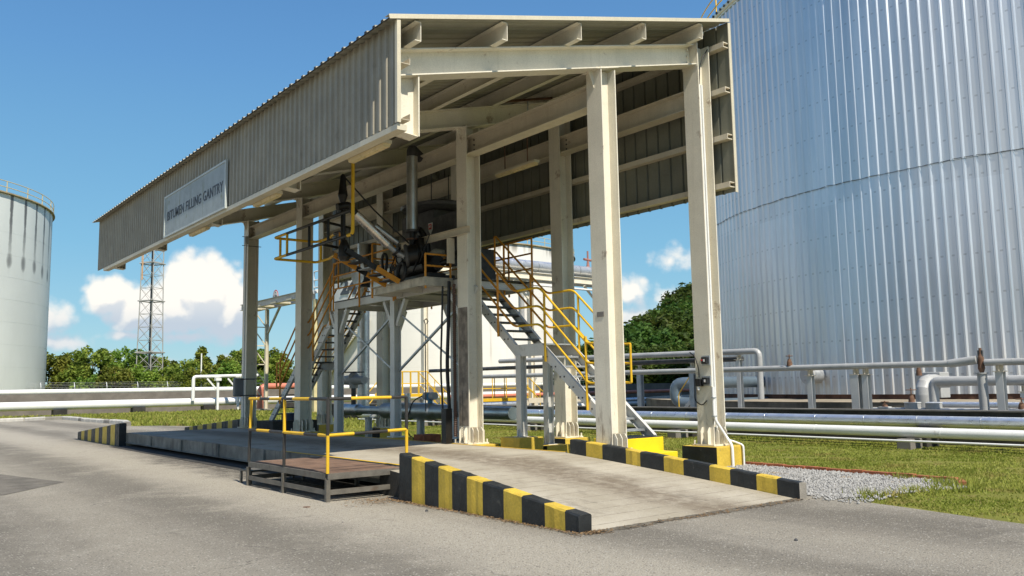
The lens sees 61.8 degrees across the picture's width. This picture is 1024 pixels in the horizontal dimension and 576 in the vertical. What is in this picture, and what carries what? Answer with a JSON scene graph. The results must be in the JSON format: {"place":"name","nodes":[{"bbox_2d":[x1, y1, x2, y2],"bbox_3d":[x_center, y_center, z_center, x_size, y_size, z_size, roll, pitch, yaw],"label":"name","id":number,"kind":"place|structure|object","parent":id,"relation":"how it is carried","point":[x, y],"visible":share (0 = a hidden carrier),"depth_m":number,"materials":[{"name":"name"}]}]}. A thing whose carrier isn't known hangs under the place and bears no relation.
{"place":"outdoors","nodes":[
{"label":"outdoors","id":0,"kind":"place"},
{"bbox_2d":[0,0,726,387],"label":"sky","id":1,"kind":"structure","parent":0,"point":[99,99],"materials":[{"name":"blue"}]},
{"bbox_2d":[351,256,404,294],"bbox_3d":[-3.362,-0.311,22.884,1.120,1.109,2.680,4,-8,-38],"label":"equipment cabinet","id":2,"kind":"object","parent":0,"point":[355,277],"visible":0.29,"depth_m":23.26,"materials":[{"name":"metal"}]},
{"bbox_2d":[0,420,1023,575],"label":"asphalt road","id":3,"kind":"structure","parent":0,"point":[101,509],"depth_m":9.17,"materials":[{"name":"grey asphalt"}]},
{"bbox_2d":[0,474,61,494],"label":"asphalt patch","id":4,"kind":"structure","parent":3,"relation":"on","point":[9,484],"depth_m":15.36,"materials":[{"name":"grey asphalt"}]},
{"bbox_2d":[78,423,126,445],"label":"striped kerb","id":5,"kind":"structure","parent":3,"relation":"on","point":[114,434],"depth_m":26.84,"materials":[{"name":"black paint"}]},
{"bbox_2d":[185,419,239,429],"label":"striped kerb","id":6,"kind":"structure","parent":3,"relation":"on","point":[228,424],"depth_m":29.61,"materials":[{"name":"black paint"}]},
{"bbox_2d":[246,395,407,502],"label":"step platform","id":7,"kind":"structure","parent":3,"relation":"on","point":[327,469],"depth_m":13.03,"materials":[{"name":"metal"}]},
{"bbox_2d":[110,428,567,493],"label":"weighbridge deck","id":8,"kind":"structure","parent":3,"relation":"on","point":[230,444],"depth_m":18.54,"materials":[{"name":"concrete"}]},
{"bbox_2d":[441,408,451,443],"bbox_3d":[-1.389,2.942,18.242,0.160,0.740,0.180,4,-8,-38],"label":"cable guard","id":9,"kind":"object","parent":8,"relation":"on","point":[446,425],"visible":1,"depth_m":18.18,"materials":[{"name":"grey metal"}]},
{"bbox_2d":[399,452,591,533],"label":"striped kerb","id":10,"kind":"structure","parent":3,"relation":"on","point":[427,481],"depth_m":10.73,"materials":[{"name":"black paint"}]},
{"bbox_2d":[341,495,809,536],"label":"leaf litter","id":11,"kind":"object","parent":3,"relation":"on","point":[563,531],"visible":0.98,"depth_m":10.42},
{"bbox_2d":[380,453,791,529],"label":"concrete ramp","id":12,"kind":"structure","parent":3,"relation":"on","point":[605,494],"depth_m":11.98,"materials":[{"name":"grey concrete"}]},
{"bbox_2d":[570,439,806,498],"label":"striped kerb","id":13,"kind":"structure","parent":3,"relation":"on","point":[776,485],"depth_m":13.03,"materials":[{"name":"black paint"}]},
{"bbox_2d":[592,498,803,532],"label":"pavement edge","id":14,"kind":"structure","parent":3,"relation":"on","point":[688,516],"depth_m":10.26,"materials":[{"name":"grey concrete"}]},
{"bbox_2d":[543,443,569,452],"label":"post plinth","id":15,"kind":"structure","parent":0,"point":[562,447],"depth_m":18.01,"materials":[{"name":"yellow paint"}]},
{"bbox_2d":[481,236,656,444],"bbox_3d":[0.786,0.877,17.913,1.030,4.815,5.004,4,-8,-38],"label":"access stair","id":16,"kind":"object","parent":15,"relation":"on","point":[551,353],"visible":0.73,"depth_m":17.93,"materials":[{"name":"metal"}]},
{"bbox_2d":[162,424,1023,523],"bbox_3d":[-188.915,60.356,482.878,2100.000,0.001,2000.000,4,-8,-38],"label":"ground","id":17,"kind":"structure","parent":0,"point":[1000,516],"depth_m":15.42,"materials":[{"name":"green plant"}]},
{"bbox_2d":[0,179,54,389],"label":"storage tank","id":18,"kind":"object","parent":17,"relation":"on","point":[25,241],"visible":0.96,"depth_m":80.48,"materials":[{"name":"metal"}]},
{"bbox_2d":[46,352,74,388],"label":"tree","id":19,"kind":"object","parent":17,"relation":"on","point":[61,366],"visible":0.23,"depth_m":95.83,"materials":[{"name":"green plant"}]},
{"bbox_2d":[54,362,98,388],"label":"tree","id":20,"kind":"object","parent":17,"relation":"on","point":[89,370],"visible":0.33,"depth_m":91.45,"materials":[{"name":"green plant"}]},
{"bbox_2d":[69,374,104,388],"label":"tree","id":21,"kind":"object","parent":17,"relation":"on","point":[92,378],"visible":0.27,"depth_m":86.43,"materials":[{"name":"green plant"}]},
{"bbox_2d":[55,345,124,383],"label":"tree","id":22,"kind":"object","parent":17,"relation":"on","point":[101,357],"visible":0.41,"depth_m":91.96,"materials":[{"name":"green plant"}]},
{"bbox_2d":[93,365,136,388],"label":"tree","id":23,"kind":"object","parent":17,"relation":"on","point":[123,375],"visible":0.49,"depth_m":86.74,"materials":[{"name":"green plant"}]},
{"bbox_2d":[103,360,148,388],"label":"tree","id":24,"kind":"object","parent":17,"relation":"on","point":[138,371],"visible":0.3,"depth_m":89.52,"materials":[{"name":"green plant"}]},
{"bbox_2d":[108,345,157,369],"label":"tree","id":25,"kind":"object","parent":17,"relation":"on","point":[130,357],"visible":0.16,"depth_m":109.86,"materials":[{"name":"green plant"}]},
{"bbox_2d":[134,250,165,374],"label":"lattice mast","id":26,"kind":"object","parent":17,"relation":"on","point":[152,262],"visible":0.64,"depth_m":101.46,"materials":[{"name":"metal"}]},
{"bbox_2d":[134,354,170,378],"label":"tree","id":27,"kind":"object","parent":17,"relation":"on","point":[153,359],"visible":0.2,"depth_m":106.11,"materials":[{"name":"green plant"}]},
{"bbox_2d":[163,359,204,386],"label":"tree","id":28,"kind":"object","parent":17,"relation":"on","point":[177,368],"visible":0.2,"depth_m":94.26,"materials":[{"name":"green plant"}]},
{"bbox_2d":[181,363,223,386],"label":"tree","id":29,"kind":"object","parent":17,"relation":"on","point":[190,373],"visible":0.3,"depth_m":89.84,"materials":[{"name":"green plant"}]},
{"bbox_2d":[205,359,241,386],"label":"tree","id":30,"kind":"object","parent":17,"relation":"on","point":[230,365],"visible":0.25,"depth_m":91.42,"materials":[{"name":"green plant"}]},
{"bbox_2d":[191,374,257,409],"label":"gooseneck pipe","id":31,"kind":"object","parent":17,"relation":"on","point":[217,378],"visible":0.88,"depth_m":68.22,"materials":[{"name":"white metal"}]},
{"bbox_2d":[0,385,539,416],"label":"pipeline","id":32,"kind":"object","parent":17,"relation":"on","point":[98,396],"depth_m":68.34,"materials":[{"name":"silver metal"}]},
{"bbox_2d":[0,382,542,394],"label":"white pipe","id":33,"kind":"object","parent":32,"relation":"on","point":[81,391],"visible":0.33,"depth_m":68.25,"materials":[{"name":"metal"}]},
{"bbox_2d":[240,270,317,411],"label":"height portal","id":34,"kind":"object","parent":17,"relation":"on","point":[278,302],"visible":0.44,"depth_m":63.05,"materials":[{"name":"grey metal"}]},
{"bbox_2d":[257,419,316,430],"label":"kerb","id":35,"kind":"structure","parent":17,"relation":"on","point":[271,424],"depth_m":26.41,"materials":[{"name":"concrete"}]},
{"bbox_2d":[269,261,367,419],"bbox_3d":[-5.933,1.842,25.786,0.941,4.701,4.864,4,-8,-38],"label":"access stair","id":36,"kind":"object","parent":35,"relation":"on","point":[324,366],"visible":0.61,"depth_m":25.05,"materials":[{"name":"metal"}]},
{"bbox_2d":[0,402,645,427],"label":"lawn","id":37,"kind":"structure","parent":17,"relation":"on","point":[178,418],"depth_m":50.40,"materials":[{"name":"green plant"}]},
{"bbox_2d":[369,371,446,422],"bbox_3d":[-4.768,5.072,39.567,4.129,2.438,0.848,4,-8,-38],"label":"crossover stair","id":38,"kind":"object","parent":17,"relation":"on","point":[421,400],"visible":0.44,"depth_m":39.70,"materials":[{"name":"metal"}]},
{"bbox_2d":[344,393,516,436],"bbox_3d":[-2.763,3.707,24.128,0.469,1.470,9.100,4,-8,-38],"label":"metering pipe","id":39,"kind":"object","parent":17,"relation":"on","point":[419,414],"visible":0.62,"depth_m":23.77,"materials":[{"name":"metal"}]},
{"bbox_2d":[344,371,367,404],"bbox_3d":[-4.887,3.109,26.592,0.672,1.016,1.253,4,-8,-38],"label":"actuated valve","id":40,"kind":"object","parent":39,"relation":"attached to","point":[353,380],"visible":0.88,"depth_m":26.54,"materials":[{"name":"grey metal"}]},
{"bbox_2d":[332,237,575,384],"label":"storage tank","id":41,"kind":"object","parent":17,"relation":"on","point":[495,348],"visible":0.12,"depth_m":99.38,"materials":[{"name":"white metal"}]},
{"bbox_2d":[483,378,542,404],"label":"crossover stair","id":42,"kind":"object","parent":17,"relation":"on","point":[498,399],"visible":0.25,"depth_m":41.35,"materials":[{"name":"metal"}]},
{"bbox_2d":[501,436,542,449],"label":"post plinth","id":43,"kind":"structure","parent":17,"relation":"on","point":[533,442],"depth_m":17.57,"materials":[{"name":"yellow paint"}]},
{"bbox_2d":[483,389,688,397],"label":"red pipe","id":44,"kind":"object","parent":17,"relation":"on","point":[589,392],"depth_m":60.99,"materials":[{"name":"red metal"}]},
{"bbox_2d":[540,383,689,397],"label":"bund wall","id":45,"kind":"structure","parent":17,"relation":"on","point":[651,386],"depth_m":71.81,"materials":[{"name":"grey concrete"}]},
{"bbox_2d":[587,321,658,354],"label":"jungle tree","id":46,"kind":"object","parent":17,"relation":"on","point":[644,328],"visible":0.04,"depth_m":91.31,"materials":[{"name":"green plant"}]},
{"bbox_2d":[594,435,677,456],"bbox_3d":[2.301,3.063,15.637,1.120,0.656,1.140,4,-8,-38],"label":"stair block","id":47,"kind":"object","parent":17,"relation":"on","point":[654,444],"depth_m":15.62,"materials":[{"name":"yellow paint"}]},
{"bbox_2d":[625,352,670,383],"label":"jungle tree","id":48,"kind":"object","parent":17,"relation":"on","point":[644,367],"visible":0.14,"depth_m":76.66,"materials":[{"name":"green plant"}]},
{"bbox_2d":[633,327,683,350],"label":"jungle tree","id":49,"kind":"object","parent":17,"relation":"on","point":[655,339],"visible":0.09,"depth_m":90.44,"materials":[{"name":"green plant"}]},
{"bbox_2d":[647,357,688,382],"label":"jungle tree","id":50,"kind":"object","parent":17,"relation":"on","point":[660,366],"visible":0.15,"depth_m":76.31,"materials":[{"name":"green plant"}]},
{"bbox_2d":[332,403,1023,447],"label":"bund wall","id":51,"kind":"structure","parent":17,"relation":"on","point":[970,413],"depth_m":22.97,"materials":[{"name":"concrete"}]},
{"bbox_2d":[358,401,1023,440],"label":"ground pipe","id":52,"kind":"object","parent":17,"relation":"on","point":[980,434],"visible":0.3,"depth_m":21.09,"materials":[{"name":"silver metal"}]},
{"bbox_2d":[358,418,1023,446],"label":"thin pipe","id":53,"kind":"object","parent":17,"relation":"on","point":[965,443],"visible":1,"depth_m":20.71,"materials":[{"name":"metal"}]},
{"bbox_2d":[682,445,742,465],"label":"column plinth","id":54,"kind":"structure","parent":17,"relation":"on","point":[719,455],"depth_m":16.20,"materials":[{"name":"black paint"}]},
{"bbox_2d":[646,394,1020,408],"bbox_3d":[31.296,5.929,46.691,47.440,1.048,47.440,4,-8,-38],"label":"tank foundation","id":55,"kind":"object","parent":17,"relation":"on","point":[837,401],"visible":0.25,"depth_m":34.93,"materials":[{"name":"grey concrete"}]},
{"bbox_2d":[670,376,768,406],"bbox_3d":[10.142,4.919,40.176,6.258,1.499,1.918,4,-8,-38],"label":"loop pipe","id":56,"kind":"object","parent":55,"relation":"on","point":[677,384],"visible":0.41,"depth_m":38.86,"materials":[{"name":"silver metal"}]},
{"bbox_2d":[701,0,1023,393],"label":"insulated tank","id":57,"kind":"object","parent":55,"relation":"on","point":[871,210],"visible":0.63,"depth_m":35.64,"materials":[{"name":"metal"}]},
{"bbox_2d":[913,427,939,447],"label":"pipe block","id":58,"kind":"structure","parent":17,"relation":"on","point":[928,445],"depth_m":20.02,"materials":[{"name":"concrete"}]},
{"bbox_2d":[483,397,1023,429],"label":"ground pipe","id":59,"kind":"object","parent":58,"relation":"on","point":[1010,423],"visible":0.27,"depth_m":21.82,"materials":[{"name":"metal"}]},
{"bbox_2d":[726,464,966,503],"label":"gravel","id":60,"kind":"structure","parent":0,"point":[825,480],"depth_m":13.25,"materials":[{"name":"grey gravel"}]},
{"bbox_2d":[841,469,986,498],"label":"grass tufts","id":61,"kind":"object","parent":60,"relation":"on","point":[932,490],"visible":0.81,"depth_m":12.09,"materials":[{"name":"green plant"}]},
{"bbox_2d":[915,374,950,407],"bbox_3d":[13.036,3.390,26.480,1.634,1.434,0.469,4,-8,-38],"label":"overhead pipe","id":62,"kind":"object","parent":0,"point":[921,393],"visible":0.49,"depth_m":26.04,"materials":[{"name":"white metal"}]},
{"bbox_2d":[915,372,949,397],"bbox_3d":[13.284,3.064,27.036,0.600,0.800,0.800,4,-8,-38],"label":"valve box","id":63,"kind":"object","parent":62,"relation":"attached to","point":[944,392],"visible":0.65,"depth_m":26.74,"materials":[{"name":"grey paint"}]},
{"bbox_2d":[927,402,1023,407],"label":"overhead pipe","id":64,"kind":"object","parent":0,"point":[970,404],"visible":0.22,"depth_m":23.15,"materials":[{"name":"metal"}]},
{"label":"hill","id":65,"kind":"structure","parent":0,"visible":0},
{"bbox_2d":[623,311,681,332],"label":"jungle tree","id":66,"kind":"object","parent":65,"relation":"on","point":[652,322],"visible":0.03,"depth_m":96.31,"materials":[{"name":"green plant"}]},
{"bbox_2d":[649,295,692,319],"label":"jungle tree","id":67,"kind":"object","parent":65,"relation":"on","point":[687,305],"visible":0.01,"depth_m":101.96,"materials":[{"name":"green plant"}]},
{"bbox_2d":[666,308,693,338],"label":"jungle tree","id":68,"kind":"object","parent":65,"relation":"on","point":[687,317],"visible":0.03,"depth_m":95.56,"materials":[{"name":"green plant"}]},
{"bbox_3d":[-4.730,4.184,23.352,0.600,0.435,0.600,4,-8,-38],"label":"leg plinth","id":69,"kind":"object","parent":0,"visible":0},
{"bbox_2d":[330,237,533,441],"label":"loading platform","id":70,"kind":"structure","parent":69,"relation":"on","point":[395,302],"depth_m":21.26,"materials":[{"name":"metal"}]},
{"bbox_2d":[335,174,425,267],"bbox_3d":[-2.976,-1.455,19.549,2.209,2.031,1.006,1,-7,-21],"label":"truck loader","id":71,"kind":"object","parent":70,"relation":"attached to","point":[383,237],"visible":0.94,"depth_m":19.21,"materials":[{"name":"grey metal"}]},
{"bbox_2d":[333,248,399,286],"bbox_3d":[-3.266,-0.448,19.244,1.366,0.730,0.650,4,-8,-38],"label":"folding gangway","id":72,"kind":"object","parent":71,"relation":"attached to","point":[370,264],"visible":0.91,"depth_m":19.22,"materials":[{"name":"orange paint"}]},
{"bbox_2d":[406,145,439,244],"bbox_3d":[-2.129,-1.992,20.809,0.302,2.494,2.364,-2,-7,10],"label":"riser pipe","id":73,"kind":"object","parent":71,"relation":"attached to","point":[414,154],"visible":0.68,"depth_m":19.73,"materials":[{"name":"metal"}]},
{"bbox_2d":[391,227,456,282],"bbox_3d":[-2.103,-0.794,20.005,1.005,1.349,2.186,5,-9,-45],"label":"pump skid","id":74,"kind":"object","parent":70,"relation":"on","point":[433,260],"visible":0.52,"depth_m":19.59,"materials":[{"name":"grey metal"}]},
{"bbox_2d":[428,211,456,266],"bbox_3d":[-1.626,-1.084,20.012,0.104,1.270,1.196,4,-8,-38],"label":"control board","id":75,"kind":"object","parent":74,"relation":"attached to","point":[443,223],"visible":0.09,"depth_m":20.01,"materials":[{"name":"grey metal"}]},
{"bbox_2d":[481,249,495,278],"bbox_3d":[-0.805,-0.467,21.090,0.500,0.900,0.700,4,-8,-38],"label":"locker","id":76,"kind":"object","parent":70,"relation":"on","point":[487,268],"visible":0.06,"depth_m":20.84,"materials":[{"name":"grey metal"}]},
{"label":"gravel floor","id":77,"kind":"structure","parent":0,"visible":0},
{"bbox_2d":[421,251,591,402],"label":"pipe rack","id":78,"kind":"object","parent":77,"relation":"on","point":[582,276],"visible":0.34,"depth_m":45.18,"materials":[{"name":"metal"}]},
{"bbox_2d":[636,365,644,406],"bbox_3d":[5.135,4.252,34.158,0.260,2.352,0.260,4,-8,-38],"label":"pipe stand","id":79,"kind":"object","parent":77,"relation":"on","point":[640,391],"visible":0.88,"depth_m":34.16,"materials":[{"name":"metal"}]},
{"bbox_2d":[689,363,696,406],"bbox_3d":[6.794,3.980,32.045,0.260,2.352,0.260,4,-8,-38],"label":"pipe stand","id":80,"kind":"object","parent":77,"relation":"on","point":[693,403],"visible":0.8,"depth_m":32.03,"materials":[{"name":"metal"}]},
{"bbox_2d":[429,356,743,372],"bbox_3d":[1.733,3.530,38.608,0.180,0.260,21.001,4,-8,-38],"label":"overhead pipe","id":81,"kind":"object","parent":80,"relation":"on","point":[675,361],"visible":0.4,"depth_m":34.06,"materials":[{"name":"grey metal"}]},
{"bbox_2d":[734,355,744,407],"bbox_3d":[8.048,3.638,30.135,0.260,2.552,0.260,4,-8,-38],"label":"pipe stand","id":82,"kind":"object","parent":77,"relation":"on","point":[740,387],"visible":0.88,"depth_m":30.14,"materials":[{"name":"metal"}]},
{"bbox_2d":[498,348,763,398],"bbox_3d":[4.027,3.623,35.316,0.219,1.905,14.955,4,-8,-38],"label":"overhead pipe","id":83,"kind":"object","parent":82,"relation":"on","point":[759,362],"visible":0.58,"depth_m":32.02,"materials":[{"name":"grey metal"}]},
{"bbox_2d":[804,370,816,407],"bbox_3d":[8.996,3.428,25.666,0.260,1.917,0.260,4,-8,-38],"label":"pipe stand","id":84,"kind":"object","parent":77,"relation":"on","point":[811,390],"visible":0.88,"depth_m":25.68,"materials":[{"name":"metal"}]},
{"bbox_2d":[483,360,948,378],"bbox_3d":[4.998,3.028,30.853,0.185,0.243,21.251,4,-8,-38],"label":"overhead pipe","id":85,"kind":"object","parent":84,"relation":"on","point":[907,364],"visible":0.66,"depth_m":26.13,"materials":[{"name":"grey metal"}]},
{"bbox_2d":[948,356,977,367],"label":"overhead pipe","id":86,"kind":"object","parent":85,"relation":"attached to","point":[964,361],"visible":1,"depth_m":22.19,"materials":[{"name":"silver metal"}]},
{"bbox_2d":[849,369,862,408],"bbox_3d":[9.905,3.279,24.508,0.260,1.917,0.260,4,-8,-38],"label":"pipe stand","id":87,"kind":"object","parent":77,"relation":"on","point":[856,389],"visible":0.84,"depth_m":24.51,"materials":[{"name":"metal"}]},
{"bbox_2d":[859,369,872,408],"bbox_3d":[10.090,3.249,24.273,0.260,1.917,0.260,4,-8,-38],"label":"pipe stand","id":88,"kind":"object","parent":77,"relation":"on","point":[866,389],"visible":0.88,"depth_m":24.28,"materials":[{"name":"metal"}]},
{"bbox_2d":[975,348,989,409],"bbox_3d":[12.027,2.711,21.826,0.296,2.360,0.296,4,-8,-38],"label":"standpipe","id":89,"kind":"object","parent":77,"relation":"on","point":[983,391],"visible":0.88,"depth_m":21.77,"materials":[{"name":"grey metal"}]},
{"bbox_2d":[992,365,1008,409],"bbox_3d":[12.302,2.886,21.456,0.260,1.917,0.260,4,-8,-38],"label":"pipe stand","id":90,"kind":"object","parent":77,"relation":"on","point":[1001,388],"visible":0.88,"depth_m":21.46,"materials":[{"name":"metal"}]},
{"bbox_2d":[984,358,1023,365],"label":"overhead pipe","id":91,"kind":"object","parent":90,"relation":"on","point":[1004,361],"visible":1,"depth_m":21.42,"materials":[{"name":"silver metal"}]},
{"bbox_2d":[1018,386,1023,401],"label":"pipe stand","id":92,"kind":"object","parent":77,"relation":"on","point":[1022,392],"visible":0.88,"depth_m":22.85,"materials":[{"name":"metal"}]},
{"bbox_2d":[928,375,1023,401],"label":"overhead pipe","id":93,"kind":"object","parent":92,"relation":"on","point":[935,383],"visible":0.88,"depth_m":24.17,"materials":[{"name":"grey metal"}]},
{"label":"pipe block","id":94,"kind":"object","parent":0,"visible":0},
{"bbox_2d":[0,391,539,411],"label":"white pipe","id":95,"kind":"object","parent":94,"relation":"on","point":[55,405],"depth_m":64.69,"materials":[{"name":"metal"}]},
{"bbox_3d":[-6.014,4.380,24.829,0.641,0.428,0.900,4,-8,-38],"label":"column plinth","id":96,"kind":"object","parent":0,"visible":0},
{"bbox_2d":[93,14,737,447],"bbox_3d":[-4.295,-0.511,21.660,7.883,8.503,18.494,4,-8,-38],"label":"gantry canopy","id":97,"kind":"object","parent":96,"relation":"on","point":[611,130],"visible":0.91,"depth_m":17.70,"materials":[{"name":"beige metal"}]},
{"bbox_2d":[163,160,227,237],"bbox_3d":[-7.193,-1.932,19.297,0.047,1.020,4.270,4,-8,-38],"label":"sign board","id":98,"kind":"object","parent":97,"relation":"attached to","point":[203,196],"visible":1,"depth_m":19.04,"materials":[{"name":"paint"}]},
{"bbox_2d":[233,244,261,424],"bbox_3d":[-8.684,1.469,28.139,0.880,6.000,0.236,4,-8,-38],"label":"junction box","id":99,"kind":"object","parent":97,"relation":"attached to","point":[238,387],"visible":1,"depth_m":27.75,"materials":[{"name":"grey metal"}]},
{"bbox_2d":[274,163,354,262],"bbox_3d":[-4.061,-1.987,19.417,1.157,2.326,4.085,4,-8,-38],"label":"safety cage","id":100,"kind":"object","parent":97,"relation":"hanging from","point":[321,243],"visible":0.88,"depth_m":19.00,"materials":[{"name":"yellow paint"}]},
{"bbox_2d":[357,243,369,405],"bbox_3d":[-4.905,1.264,28.255,0.407,5.500,0.407,4,-8,-38],"label":"vertical pipe","id":101,"kind":"object","parent":97,"relation":"attached to","point":[363,334],"visible":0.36,"depth_m":28.04,"materials":[{"name":"metal"}]},
{"bbox_2d":[348,140,391,162],"bbox_3d":[-2.255,-2.143,13.458,0.150,0.112,1.200,4,-8,-38],"label":"fluorescent lamp","id":102,"kind":"object","parent":97,"relation":"attached to","point":[384,145],"visible":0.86,"depth_m":13.34,"materials":[{"name":"white plastic"}]},
{"bbox_2d":[400,174,456,256],"bbox_3d":[-1.845,-1.940,21.422,2.000,2.200,2.200,4,-8,-38],"label":"fume hood","id":103,"kind":"object","parent":97,"relation":"hanging from","point":[429,210],"visible":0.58,"depth_m":20.97,"materials":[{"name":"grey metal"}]},
{"bbox_2d":[399,225,469,263],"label":"cable beam","id":104,"kind":"structure","parent":97,"relation":"hanging from","point":[448,235],"depth_m":18.83,"materials":[{"name":"metal"}]},
{"bbox_2d":[440,286,443,408],"bbox_3d":[-1.518,1.644,18.580,0.070,3.381,0.159,1,-7,-18],"label":"black cable","id":105,"kind":"object","parent":97,"relation":"hanging from","point":[442,403],"visible":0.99,"depth_m":18.61,"materials":[{"name":"rubber"}]},
{"bbox_2d":[445,281,449,407],"bbox_3d":[-1.375,1.577,18.457,0.132,3.481,0.064,4,-8,-38],"label":"black cable","id":106,"kind":"object","parent":97,"relation":"hanging from","point":[447,343],"visible":1,"depth_m":18.47,"materials":[{"name":"rubber"}]},
{"bbox_2d":[452,284,456,436],"bbox_3d":[-1.233,1.543,18.439,0.081,3.278,0.081,1,-7,-15],"label":"ridged hose","id":107,"kind":"object","parent":97,"relation":"attached to","point":[454,358],"visible":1,"depth_m":18.41,"materials":[{"name":"rubber"}]},
{"bbox_2d":[494,137,539,177],"bbox_3d":[0.090,-3.153,19.775,0.150,0.935,1.500,4,-8,-38],"label":"fluorescent lamp","id":108,"kind":"object","parent":97,"relation":"hanging from","point":[518,167],"visible":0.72,"depth_m":19.63,"materials":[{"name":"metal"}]},
{"bbox_2d":[699,49,744,466],"bbox_3d":[4.064,-0.741,16.760,0.617,8.307,0.343,-2,-7,5],"label":"cable conduit","id":109,"kind":"object","parent":97,"relation":"attached to","point":[714,409],"visible":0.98,"depth_m":16.73,"materials":[{"name":"white paint"}]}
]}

